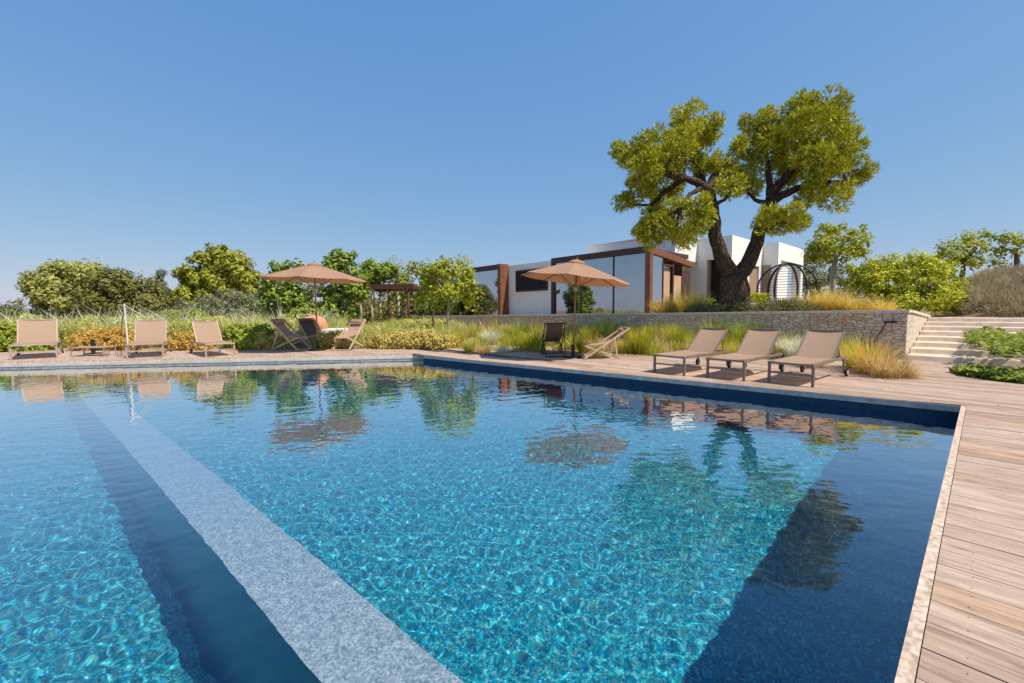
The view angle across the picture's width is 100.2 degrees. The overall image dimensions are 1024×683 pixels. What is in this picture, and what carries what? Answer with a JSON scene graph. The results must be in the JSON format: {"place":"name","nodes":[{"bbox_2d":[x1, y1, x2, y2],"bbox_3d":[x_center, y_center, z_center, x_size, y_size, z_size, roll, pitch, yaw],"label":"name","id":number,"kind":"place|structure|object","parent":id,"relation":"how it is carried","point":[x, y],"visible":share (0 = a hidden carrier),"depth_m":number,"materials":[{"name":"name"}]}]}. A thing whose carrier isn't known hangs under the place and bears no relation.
{"place":"outdoors","nodes":[
{"label":"outdoors","id":0,"kind":"place"},
{"bbox_2d":[0,302,349,339],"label":"plume grass","id":1,"kind":"structure","parent":0,"point":[131,316],"depth_m":19.44,"materials":[{"name":"plant"}]},
{"bbox_2d":[117,350,550,361],"bbox_3d":[-3.744,0.776,8.261,26.558,0.001,41.167,-4,6,-42],"label":"deck base","id":2,"kind":"object","parent":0,"point":[450,351],"visible":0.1,"depth_m":13.54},
{"bbox_2d":[0,360,956,682],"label":"water","id":3,"kind":"structure","parent":0,"point":[370,522],"depth_m":2.96,"materials":[{"name":"liquid"}]},
{"bbox_2d":[0,348,1023,682],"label":"deck","id":4,"kind":"structure","parent":0,"point":[976,602],"depth_m":3.39,"materials":[{"name":"wood"}]},
{"bbox_2d":[8,319,63,359],"bbox_3d":[-14.900,-0.106,13.413,1.056,1.153,2.214,-4,6,-44],"label":"sun lounger","id":5,"kind":"object","parent":4,"relation":"on","point":[37,332],"visible":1,"depth_m":13.76,"materials":[{"name":"fabric"}]},
{"bbox_2d":[70,346,116,356],"bbox_3d":[-13.246,0.306,13.552,1.000,0.282,0.500,-1,4,-5],"label":"side table","id":6,"kind":"object","parent":4,"relation":"on","point":[83,347],"visible":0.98,"depth_m":13.39,"materials":[{"name":"wood"}]},
{"bbox_2d":[121,304,147,356],"bbox_3d":[-11.724,-0.345,13.100,0.965,1.621,0.350,0,4,3],"label":"cleaning pole","id":7,"kind":"object","parent":4,"relation":"on","point":[124,310],"visible":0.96,"depth_m":12.96,"materials":[{"name":"metal"}]},
{"bbox_2d":[125,320,171,358],"bbox_3d":[-11.558,-0.125,13.624,0.966,1.103,2.118,-3,5,-34],"label":"sun lounger","id":8,"kind":"object","parent":4,"relation":"on","point":[150,332],"visible":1,"depth_m":14.02,"materials":[{"name":"fabric"}]},
{"bbox_2d":[0,353,417,363],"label":"deck edge","id":9,"kind":"object","parent":4,"relation":"attached to","point":[163,359],"visible":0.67,"depth_m":12.58,"materials":[{"name":"stone"}]},
{"bbox_2d":[189,321,235,356],"bbox_3d":[-9.571,-0.119,13.642,2.021,1.053,0.859,3,6,43],"label":"sun lounger","id":10,"kind":"object","parent":4,"relation":"on","point":[207,333],"visible":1,"depth_m":13.93,"materials":[{"name":"fabric"}]},
{"bbox_2d":[269,319,310,350],"bbox_3d":[-7.693,-0.246,14.845,1.113,1.089,0.730,0,4,13],"label":"deck chair","id":11,"kind":"object","parent":4,"relation":"on","point":[281,327],"visible":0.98,"depth_m":14.84,"materials":[{"name":"fabric"}]},
{"bbox_2d":[296,318,321,347],"bbox_3d":[-7.472,-0.333,16.036,1.113,1.089,0.730,3,5,38],"label":"deck chair","id":12,"kind":"object","parent":4,"relation":"on","point":[306,325],"visible":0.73,"depth_m":16.11,"materials":[{"name":"fabric"}]},
{"bbox_2d":[259,260,366,350],"bbox_3d":[-6.694,-1.217,14.576,3.178,3.060,3.178,0,4,12],"label":"parasol","id":13,"kind":"object","parent":4,"relation":"on","point":[313,272],"visible":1,"depth_m":14.32,"materials":[{"name":"fabric"}]},
{"bbox_2d":[299,312,347,344],"bbox_3d":[-7.588,-0.490,17.275,1.829,1.365,1.074,-2,4,-20],"label":"garden oven","id":14,"kind":"object","parent":4,"relation":"on","point":[321,321],"visible":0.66,"depth_m":16.93,"materials":[{"name":"ceramic"}]},
{"bbox_2d":[316,328,351,348],"bbox_3d":[-6.402,-0.090,15.387,1.382,0.783,0.861,-1,4,0],"label":"golden mound","id":15,"kind":"object","parent":4,"relation":"on","point":[327,341],"visible":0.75,"depth_m":15.23,"materials":[{"name":"beige plant"}]},
{"bbox_2d":[332,319,365,350],"bbox_3d":[-5.665,-0.252,14.952,0.704,1.050,1.074,1,4,14],"label":"deck chair","id":16,"kind":"object","parent":4,"relation":"on","point":[355,327],"visible":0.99,"depth_m":15.11,"materials":[{"name":"fabric"}]},
{"bbox_2d":[366,332,404,348],"bbox_3d":[-4.449,-0.029,15.265,1.608,0.645,0.961,-1,4,0],"label":"golden mound","id":17,"kind":"object","parent":4,"relation":"on","point":[377,341],"visible":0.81,"depth_m":15.05,"materials":[{"name":"beige plant"}]},
{"bbox_2d":[541,323,565,356],"bbox_3d":[1.176,-0.073,12.314,0.639,0.953,0.974,-1,4,-2],"label":"deck chair","id":18,"kind":"object","parent":4,"relation":"on","point":[554,331],"visible":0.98,"depth_m":12.03,"materials":[{"name":"fabric"}]},
{"bbox_2d":[521,257,630,357],"bbox_3d":[1.719,-0.934,11.767,2.810,2.751,2.828,-1,4,-8],"label":"parasol","id":19,"kind":"object","parent":4,"relation":"on","point":[576,272],"visible":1,"depth_m":11.70,"materials":[{"name":"fabric"}]},
{"bbox_2d":[581,327,629,358],"bbox_3d":[2.499,0.028,11.591,1.226,0.834,0.652,-1,4,-3],"label":"deck chair","id":20,"kind":"object","parent":4,"relation":"on","point":[622,330],"visible":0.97,"depth_m":11.38,"materials":[{"name":"brown wood"}]},
{"bbox_2d":[653,328,731,375],"bbox_3d":[3.880,0.176,9.176,1.925,0.868,0.778,-4,5,-38],"label":"sun lounger","id":21,"kind":"object","parent":4,"relation":"on","point":[705,341],"visible":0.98,"depth_m":9.39,"materials":[{"name":"fabric"}]},
{"bbox_2d":[706,329,783,380],"bbox_3d":[4.650,0.218,8.503,1.925,0.868,0.778,-4,5,-40],"label":"sun lounger","id":22,"kind":"object","parent":4,"relation":"on","point":[755,344],"visible":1,"depth_m":8.72,"materials":[{"name":"fabric"}]},
{"bbox_2d":[767,330,848,386],"bbox_3d":[5.451,0.258,7.852,1.925,0.868,0.778,-4,5,-39],"label":"sun lounger","id":23,"kind":"object","parent":4,"relation":"on","point":[816,346],"visible":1,"depth_m":8.08,"materials":[{"name":"fabric"}]},
{"bbox_2d":[837,336,891,368],"bbox_3d":[7.404,0.288,9.245,1.533,0.835,1.530,2,5,32],"label":"green grass clump","id":24,"kind":"object","parent":4,"relation":"on","point":[846,363],"visible":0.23,"depth_m":9.19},
{"bbox_2d":[836,330,913,373],"bbox_3d":[7.225,0.238,8.634,1.860,1.025,1.811,0,4,6],"label":"orange grass clump","id":25,"kind":"object","parent":4,"relation":"on","point":[856,364],"visible":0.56,"depth_m":8.50,"materials":[{"name":"plant"}]},
{"bbox_2d":[847,345,944,378],"bbox_3d":[7.097,0.404,8.056,1.785,0.778,1.649,0,4,3],"label":"straw grass clump","id":26,"kind":"object","parent":4,"relation":"on","point":[883,369],"visible":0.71,"depth_m":7.93,"materials":[{"name":"plant"}]},
{"bbox_2d":[948,363,1023,382],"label":"ivy strip","id":27,"kind":"object","parent":4,"relation":"on","point":[1015,375],"visible":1,"depth_m":7.89,"materials":[{"name":"green plant"}]},
{"bbox_2d":[0,0,1023,310],"label":"sky","id":28,"kind":"structure","parent":0,"point":[136,136],"materials":[{"name":"blue"}]},
{"bbox_2d":[57,289,1023,366],"bbox_3d":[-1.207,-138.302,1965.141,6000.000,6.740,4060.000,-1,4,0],"label":"ground","id":29,"kind":"structure","parent":0,"point":[549,349],"depth_m":14.50,"materials":[{"name":"soil"}]},
{"bbox_2d":[4,297,30,315],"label":"distant sapling","id":30,"kind":"object","parent":29,"relation":"on","point":[20,306],"visible":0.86,"depth_m":39.59,"materials":[{"name":"green plant"}]},
{"bbox_2d":[0,322,57,351],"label":"green shrub","id":31,"kind":"object","parent":29,"relation":"on","point":[8,334],"visible":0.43,"depth_m":15.13,"materials":[{"name":"green plant"}]},
{"bbox_2d":[14,257,109,318],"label":"pale tree","id":32,"kind":"object","parent":29,"relation":"on","point":[40,289],"visible":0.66,"depth_m":44.04,"materials":[{"name":"green plant"}]},
{"bbox_2d":[64,326,151,350],"bbox_3d":[-14.746,-0.065,15.786,2.784,1.114,1.403,-1,4,0],"label":"golden mound","id":33,"kind":"object","parent":29,"relation":"on","point":[116,336],"visible":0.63,"depth_m":15.41,"materials":[{"name":"yellow plant"}]},
{"bbox_2d":[55,266,179,317],"bbox_3d":[-34.204,-3.916,37.174,8.982,5.343,6.338,-1,4,0],"label":"dark oak","id":34,"kind":"object","parent":29,"relation":"on","point":[118,287],"visible":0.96,"depth_m":36.63,"materials":[{"name":"green plant"}]},
{"bbox_2d":[154,267,168,293],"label":"conifer","id":35,"kind":"object","parent":29,"relation":"on","point":[160,274],"visible":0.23,"depth_m":73.94,"materials":[{"name":"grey plant"}]},
{"bbox_2d":[153,308,206,321],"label":"green shrub","id":36,"kind":"object","parent":29,"relation":"on","point":[201,313],"visible":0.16,"depth_m":22.52,"materials":[{"name":"green plant"}]},
{"bbox_2d":[164,330,213,350],"bbox_3d":[-11.543,0.043,15.296,1.718,0.922,0.911,-1,4,0],"label":"golden mound","id":37,"kind":"object","parent":29,"relation":"on","point":[183,344],"visible":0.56,"depth_m":15.08,"materials":[{"name":"yellow plant"}]},
{"bbox_2d":[161,241,262,307],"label":"golden pine","id":38,"kind":"object","parent":29,"relation":"on","point":[229,269],"visible":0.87,"depth_m":40.69,"materials":[{"name":"green plant"}]},
{"bbox_2d":[171,288,266,321],"bbox_3d":[-20.476,-2.046,30.172,6.844,3.501,4.616,-1,4,0],"label":"olive bush","id":39,"kind":"object","parent":29,"relation":"on","point":[217,305],"visible":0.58,"depth_m":30.13,"materials":[{"name":"green plant"}]},
{"bbox_2d":[0,279,468,321],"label":"distant wood","id":40,"kind":"object","parent":29,"relation":"on","point":[458,307],"visible":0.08,"depth_m":43.87,"materials":[{"name":"green plant"}]},
{"bbox_2d":[0,309,475,347],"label":"meadow grass","id":41,"kind":"structure","parent":29,"relation":"on","point":[341,324],"depth_m":18.30,"materials":[{"name":"green plant"}]},
{"bbox_2d":[221,322,277,349],"bbox_3d":[-9.532,-0.103,15.511,2.117,1.218,1.105,-1,4,0],"label":"green shrub","id":42,"kind":"object","parent":29,"relation":"on","point":[242,336],"visible":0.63,"depth_m":15.21,"materials":[{"name":"green plant"}]},
{"bbox_2d":[252,333,295,349],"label":"shrub","id":43,"kind":"object","parent":29,"relation":"on","point":[265,342],"visible":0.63,"depth_m":15.04,"materials":[{"name":"green plant"}]},
{"bbox_2d":[256,258,320,319],"bbox_3d":[-12.931,-2.715,24.778,3.633,4.376,2.472,0,4,10],"label":"fig tree","id":44,"kind":"object","parent":29,"relation":"on","point":[289,294],"visible":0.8,"depth_m":24.41,"materials":[{"name":"green plant"}]},
{"bbox_2d":[316,248,375,322],"bbox_3d":[-10.147,-3.170,25.736,3.906,4.989,2.311,0,4,10],"label":"fig tree","id":45,"kind":"object","parent":29,"relation":"on","point":[330,294],"visible":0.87,"depth_m":25.50,"materials":[{"name":"green plant"}]},
{"bbox_2d":[275,283,428,324],"bbox_3d":[-12.871,-2.867,35.101,13.200,4.658,4.019,-1,4,-10],"label":"backing tree","id":46,"kind":"object","parent":29,"relation":"on","point":[366,313],"visible":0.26,"depth_m":34.73,"materials":[{"name":"green plant"}]},
{"bbox_2d":[359,257,399,322],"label":"fig tree","id":47,"kind":"object","parent":29,"relation":"on","point":[383,272],"visible":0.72,"depth_m":30.33,"materials":[{"name":"green plant"}]},
{"bbox_2d":[360,284,427,325],"bbox_3d":[-8.098,-2.366,29.356,4.173,2.913,3.515,0,4,8],"label":"pergola","id":48,"kind":"object","parent":29,"relation":"on","point":[388,288],"visible":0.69,"depth_m":27.85,"materials":[{"name":"wood"}]},
{"bbox_2d":[375,255,432,315],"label":"backing tree","id":49,"kind":"object","parent":29,"relation":"on","point":[406,278],"visible":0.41,"depth_m":37.63,"materials":[{"name":"green plant"}]},
{"bbox_2d":[387,328,441,348],"bbox_3d":[-3.433,-0.108,15.169,2.019,0.793,1.003,-1,4,0],"label":"golden mound","id":50,"kind":"object","parent":29,"relation":"on","point":[412,339],"visible":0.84,"depth_m":14.95,"materials":[{"name":"beige plant"}]},
{"bbox_2d":[391,318,455,327],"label":"green shrub","id":51,"kind":"object","parent":29,"relation":"on","point":[424,319],"visible":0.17,"depth_m":21.74,"materials":[{"name":"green plant"}]},
{"bbox_2d":[412,295,443,327],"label":"young tree","id":52,"kind":"object","parent":29,"relation":"on","point":[423,305],"visible":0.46,"depth_m":19.43,"materials":[{"name":"green plant"}]},
{"bbox_2d":[422,333,460,349],"bbox_3d":[-2.470,-0.029,15.001,1.322,0.644,0.759,-1,4,0],"label":"golden mound","id":53,"kind":"object","parent":29,"relation":"on","point":[432,342],"visible":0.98,"depth_m":14.82,"materials":[{"name":"beige plant"}]},
{"bbox_2d":[411,254,484,331],"bbox_3d":[-2.751,-1.856,17.922,2.550,3.701,2.171,-3,5,-32],"label":"mulberry tree","id":54,"kind":"object","parent":29,"relation":"on","point":[449,292],"visible":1,"depth_m":17.74,"materials":[{"name":"green plant"}]},
{"bbox_2d":[454,338,480,352],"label":"green grass clump","id":55,"kind":"object","parent":29,"relation":"on","point":[467,346],"visible":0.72,"depth_m":13.69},
{"bbox_2d":[478,327,504,344],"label":"pale grass clump","id":56,"kind":"object","parent":29,"relation":"on","point":[494,336],"visible":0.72,"depth_m":15.60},
{"bbox_2d":[502,320,534,340],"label":"fresh grass clump","id":57,"kind":"object","parent":29,"relation":"on","point":[516,331],"visible":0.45,"depth_m":15.95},
{"bbox_2d":[520,328,545,349],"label":"green grass clump","id":58,"kind":"object","parent":29,"relation":"on","point":[534,338],"visible":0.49,"depth_m":13.82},
{"bbox_2d":[575,337,595,352],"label":"green grass clump","id":59,"kind":"object","parent":29,"relation":"on","point":[581,348],"visible":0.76,"depth_m":12.73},
{"bbox_2d":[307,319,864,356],"bbox_3d":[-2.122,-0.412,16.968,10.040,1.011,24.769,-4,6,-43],"label":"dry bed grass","id":60,"kind":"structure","parent":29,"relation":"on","point":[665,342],"depth_m":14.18,"materials":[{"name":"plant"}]},
{"bbox_2d":[575,322,605,341],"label":"green grass clump","id":61,"kind":"object","parent":29,"relation":"on","point":[588,333],"visible":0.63,"depth_m":14.76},
{"bbox_2d":[309,316,877,355],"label":"ornamental grass","id":62,"kind":"structure","parent":29,"relation":"on","point":[506,337],"depth_m":14.16,"materials":[{"name":"plant"}]},
{"bbox_2d":[590,315,621,339],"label":"fresh grass clump","id":63,"kind":"object","parent":29,"relation":"on","point":[606,326],"visible":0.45,"depth_m":16.41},
{"bbox_2d":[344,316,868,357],"bbox_3d":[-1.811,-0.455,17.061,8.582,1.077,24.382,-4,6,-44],"label":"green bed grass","id":64,"kind":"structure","parent":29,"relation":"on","point":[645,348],"depth_m":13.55,"materials":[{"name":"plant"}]},
{"bbox_2d":[425,234,803,315],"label":"modern house","id":65,"kind":"structure","parent":29,"relation":"on","point":[658,272],"depth_m":28.46,"materials":[{"name":"paint"}]},
{"bbox_2d":[447,273,471,314],"bbox_3d":[-4.228,-3.737,34.211,0.100,3.257,3.392,-4,6,-42],"label":"window","id":66,"kind":"structure","parent":65,"relation":"in","point":[470,312],"depth_m":33.93,"materials":[{"name":"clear glass"}]},
{"bbox_2d":[472,270,497,314],"bbox_3d":[-2.003,-3.583,31.784,0.015,3.257,3.194,-4,6,-42],"label":"window","id":67,"kind":"structure","parent":65,"relation":"in","point":[488,280],"depth_m":31.59,"materials":[{"name":"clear glass"}]},
{"bbox_2d":[515,268,547,291],"bbox_3d":[1.291,-4.157,29.027,0.097,1.480,3.050,-4,6,-42],"label":"window","id":68,"kind":"structure","parent":65,"relation":"in","point":[523,283],"depth_m":29.20,"materials":[{"name":"glass"}]},
{"bbox_2d":[555,262,580,313],"bbox_3d":[3.508,-3.314,26.882,0.100,3.325,2.140,-4,6,-42],"label":"window","id":69,"kind":"structure","parent":65,"relation":"in","point":[564,293],"depth_m":27.03,"materials":[{"name":"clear glass"}]},
{"bbox_2d":[581,257,614,313],"bbox_3d":[5.020,-3.209,25.233,0.100,3.325,2.342,-4,6,-42],"label":"window","id":70,"kind":"structure","parent":65,"relation":"in","point":[592,297],"depth_m":25.32,"materials":[{"name":"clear glass"}]},
{"bbox_2d":[652,255,662,312],"bbox_3d":[7.870,-3.042,23.297,1.197,3.220,0.015,-4,6,-42],"label":"window","id":71,"kind":"structure","parent":65,"relation":"in","point":[657,260],"depth_m":23.32,"materials":[{"name":"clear glass"}]},
{"bbox_2d":[662,260,673,304],"bbox_3d":[8.780,-3.004,24.123,1.247,3.010,0.070,-4,6,-42],"label":"window frame","id":72,"kind":"structure","parent":65,"relation":"in","point":[669,265],"depth_m":23.95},
{"bbox_2d":[680,270,689,303],"bbox_3d":[10.389,-2.931,25.707,1.050,2.610,0.100,-4,6,-42],"label":"side door","id":73,"kind":"structure","parent":65,"relation":"in","point":[685,275],"depth_m":25.56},
{"bbox_2d":[707,260,721,304],"bbox_3d":[13.525,-3.586,28.382,0.350,3.620,0.994,-4,6,-42],"label":"door","id":74,"kind":"structure","parent":65,"relation":"in","point":[713,279],"depth_m":28.50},
{"bbox_2d":[623,322,666,354],"bbox_3d":[3.652,-0.108,12.408,1.703,0.928,1.700,2,5,32],"label":"green grass clump","id":75,"kind":"object","parent":29,"relation":"on","point":[637,340],"visible":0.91,"depth_m":12.21,"materials":[{"name":"plant"}]},
{"bbox_2d":[646,297,676,312],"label":"orange grass clump","id":76,"kind":"object","parent":29,"relation":"on","point":[659,308],"visible":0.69,"depth_m":16.42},
{"bbox_2d":[417,310,930,359],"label":"retaining wall","id":77,"kind":"structure","parent":29,"relation":"on","point":[909,325],"depth_m":12.57,"materials":[{"name":"stone"}]},
{"bbox_2d":[651,319,696,346],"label":"green grass clump","id":78,"kind":"object","parent":29,"relation":"on","point":[674,334],"visible":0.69,"depth_m":13.33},
{"bbox_2d":[667,287,712,312],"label":"orange grass clump","id":79,"kind":"object","parent":29,"relation":"on","point":[681,307],"visible":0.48,"depth_m":15.74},
{"bbox_2d":[683,303,714,312],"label":"lavender mound","id":80,"kind":"object","parent":29,"relation":"on","point":[694,308],"visible":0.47,"depth_m":15.16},
{"bbox_2d":[682,289,717,310],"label":"orange grass clump","id":81,"kind":"object","parent":29,"relation":"on","point":[701,300],"visible":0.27,"depth_m":15.75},
{"bbox_2d":[693,315,732,342],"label":"fresh grass clump","id":82,"kind":"object","parent":29,"relation":"on","point":[715,325],"visible":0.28,"depth_m":13.35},
{"bbox_2d":[605,82,880,311],"bbox_3d":[7.757,-4.653,14.497,9.039,7.969,3.808,-1,4,0],"label":"tree","id":83,"kind":"object","parent":29,"relation":"on","point":[684,138],"visible":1,"depth_m":14.09,"materials":[{"name":"green plant"}]},
{"bbox_2d":[721,315,775,340],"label":"fresh grass clump","id":84,"kind":"object","parent":29,"relation":"on","point":[746,327],"visible":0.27,"depth_m":12.74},
{"bbox_2d":[739,300,773,311],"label":"lavender mound","id":85,"kind":"object","parent":29,"relation":"on","point":[760,307],"visible":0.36,"depth_m":13.71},
{"bbox_2d":[750,293,770,304],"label":"hedge","id":86,"kind":"object","parent":29,"relation":"on","point":[760,297],"visible":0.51,"depth_m":18.73,"materials":[{"name":"plant"}]},
{"bbox_2d":[752,297,788,311],"bbox_3d":[8.393,-0.951,13.632,1.374,1.036,1.312,-1,4,0],"label":"lavender mound","id":87,"kind":"object","parent":29,"relation":"on","point":[773,307],"visible":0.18,"depth_m":13.47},
{"bbox_2d":[756,262,817,304],"bbox_3d":[12.277,-2.337,19.226,2.370,2.379,2.201,-3,5,-35],"label":"cage daybed","id":88,"kind":"object","parent":29,"relation":"on","point":[798,266],"visible":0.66,"depth_m":18.68,"materials":[{"name":"metal"}]},
{"bbox_2d":[775,333,803,356],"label":"pale grass clump","id":89,"kind":"object","parent":29,"relation":"on","point":[789,350],"visible":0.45,"depth_m":10.77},
{"bbox_2d":[769,296,809,310],"bbox_3d":[8.671,-0.905,13.358,1.318,1.050,1.279,-4,6,-43],"label":"lavender mound","id":90,"kind":"object","parent":29,"relation":"on","point":[787,301],"visible":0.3,"depth_m":13.17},
{"bbox_2d":[786,298,823,310],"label":"lavender mound","id":91,"kind":"object","parent":29,"relation":"on","point":[806,306],"visible":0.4,"depth_m":12.68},
{"bbox_2d":[789,289,848,310],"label":"orange grass clump","id":92,"kind":"object","parent":29,"relation":"on","point":[815,297],"visible":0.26,"depth_m":12.82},
{"bbox_2d":[791,248,868,297],"bbox_3d":[27.629,-5.442,37.651,7.150,5.758,4.164,-1,4,0],"label":"olive tree","id":93,"kind":"object","parent":29,"relation":"on","point":[822,278],"visible":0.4,"depth_m":36.93,"materials":[{"name":"green plant"}]},
{"bbox_2d":[805,280,868,310],"bbox_3d":[9.671,-1.279,12.829,2.135,1.208,2.193,0,4,3],"label":"orange grass clump","id":94,"kind":"object","parent":29,"relation":"on","point":[829,308],"visible":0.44,"depth_m":12.65,"materials":[{"name":"plant"}]},
{"bbox_2d":[801,221,874,298],"bbox_3d":[15.928,-3.532,20.736,3.648,4.564,2.156,-1,4,0],"label":"round tree","id":95,"kind":"object","parent":29,"relation":"on","point":[826,246],"visible":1,"depth_m":20.57,"materials":[{"name":"green plant"}]},
{"bbox_2d":[821,287,879,310],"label":"orange grass clump","id":96,"kind":"object","parent":29,"relation":"on","point":[840,308],"visible":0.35,"depth_m":12.37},
{"bbox_2d":[834,292,892,310],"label":"orange grass clump","id":97,"kind":"object","parent":29,"relation":"on","point":[859,306],"visible":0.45,"depth_m":12.13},
{"bbox_2d":[866,295,910,309],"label":"orange grass clump","id":98,"kind":"object","parent":29,"relation":"on","point":[882,306],"visible":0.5,"depth_m":11.45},
{"bbox_2d":[841,248,973,315],"bbox_3d":[15.105,-2.138,16.213,4.356,2.767,2.895,-1,4,0],"label":"laurel shrub","id":99,"kind":"object","parent":29,"relation":"on","point":[937,297],"visible":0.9,"depth_m":15.88,"materials":[{"name":"green plant"}]},
{"bbox_2d":[932,228,993,284],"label":"almond tree","id":100,"kind":"object","parent":29,"relation":"on","point":[971,258],"visible":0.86,"depth_m":23.60,"materials":[{"name":"green plant"}]},
{"bbox_2d":[906,317,1023,366],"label":"garden stairs","id":101,"kind":"structure","parent":29,"relation":"on","point":[940,339],"depth_m":11.55,"materials":[{"name":"stone"}]},
{"bbox_2d":[962,325,1023,357],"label":"ivy patch","id":102,"kind":"object","parent":101,"relation":"on","point":[1002,344],"visible":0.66,"depth_m":8.95,"materials":[{"name":"green plant"}]},
{"bbox_2d":[942,263,1023,316],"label":"lavender bank","id":103,"kind":"structure","parent":29,"relation":"on","point":[986,288],"depth_m":14.84,"materials":[{"name":"plant"}]},
{"bbox_2d":[982,229,1023,267],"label":"almond tree","id":104,"kind":"object","parent":29,"relation":"on","point":[1018,242],"visible":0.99,"depth_m":21.70,"materials":[{"name":"green plant"}]},
{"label":"pool floor","id":105,"kind":"structure","parent":0,"visible":0},
{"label":"pool wall","id":106,"kind":"structure","parent":105,"relation":"on","visible":0},
{"bbox_2d":[0,358,423,368],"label":"pool step face","id":107,"kind":"object","parent":106,"relation":"attached to","point":[418,359],"visible":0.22,"depth_m":12.59},
{"bbox_2d":[0,355,423,366],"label":"pool step","id":108,"kind":"object","parent":107,"relation":"on","point":[198,361],"visible":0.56,"depth_m":12.57,"materials":[{"name":"stone"}]},
{"bbox_2d":[424,358,958,420],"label":"waterline tiles","id":109,"kind":"object","parent":106,"relation":"attached to","point":[930,413],"visible":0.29,"depth_m":7.31,"materials":[{"name":"tile"}]},
{"bbox_2d":[424,355,960,411],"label":"pool fascia","id":110,"kind":"structure","parent":106,"relation":"attached to","point":[941,407],"depth_m":7.28,"materials":[{"name":"grey stone"}]},
{"bbox_2d":[894,405,965,682],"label":"pool coping","id":111,"kind":"object","parent":106,"relation":"on","point":[908,666],"visible":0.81,"depth_m":2.03,"materials":[{"name":"stone"}]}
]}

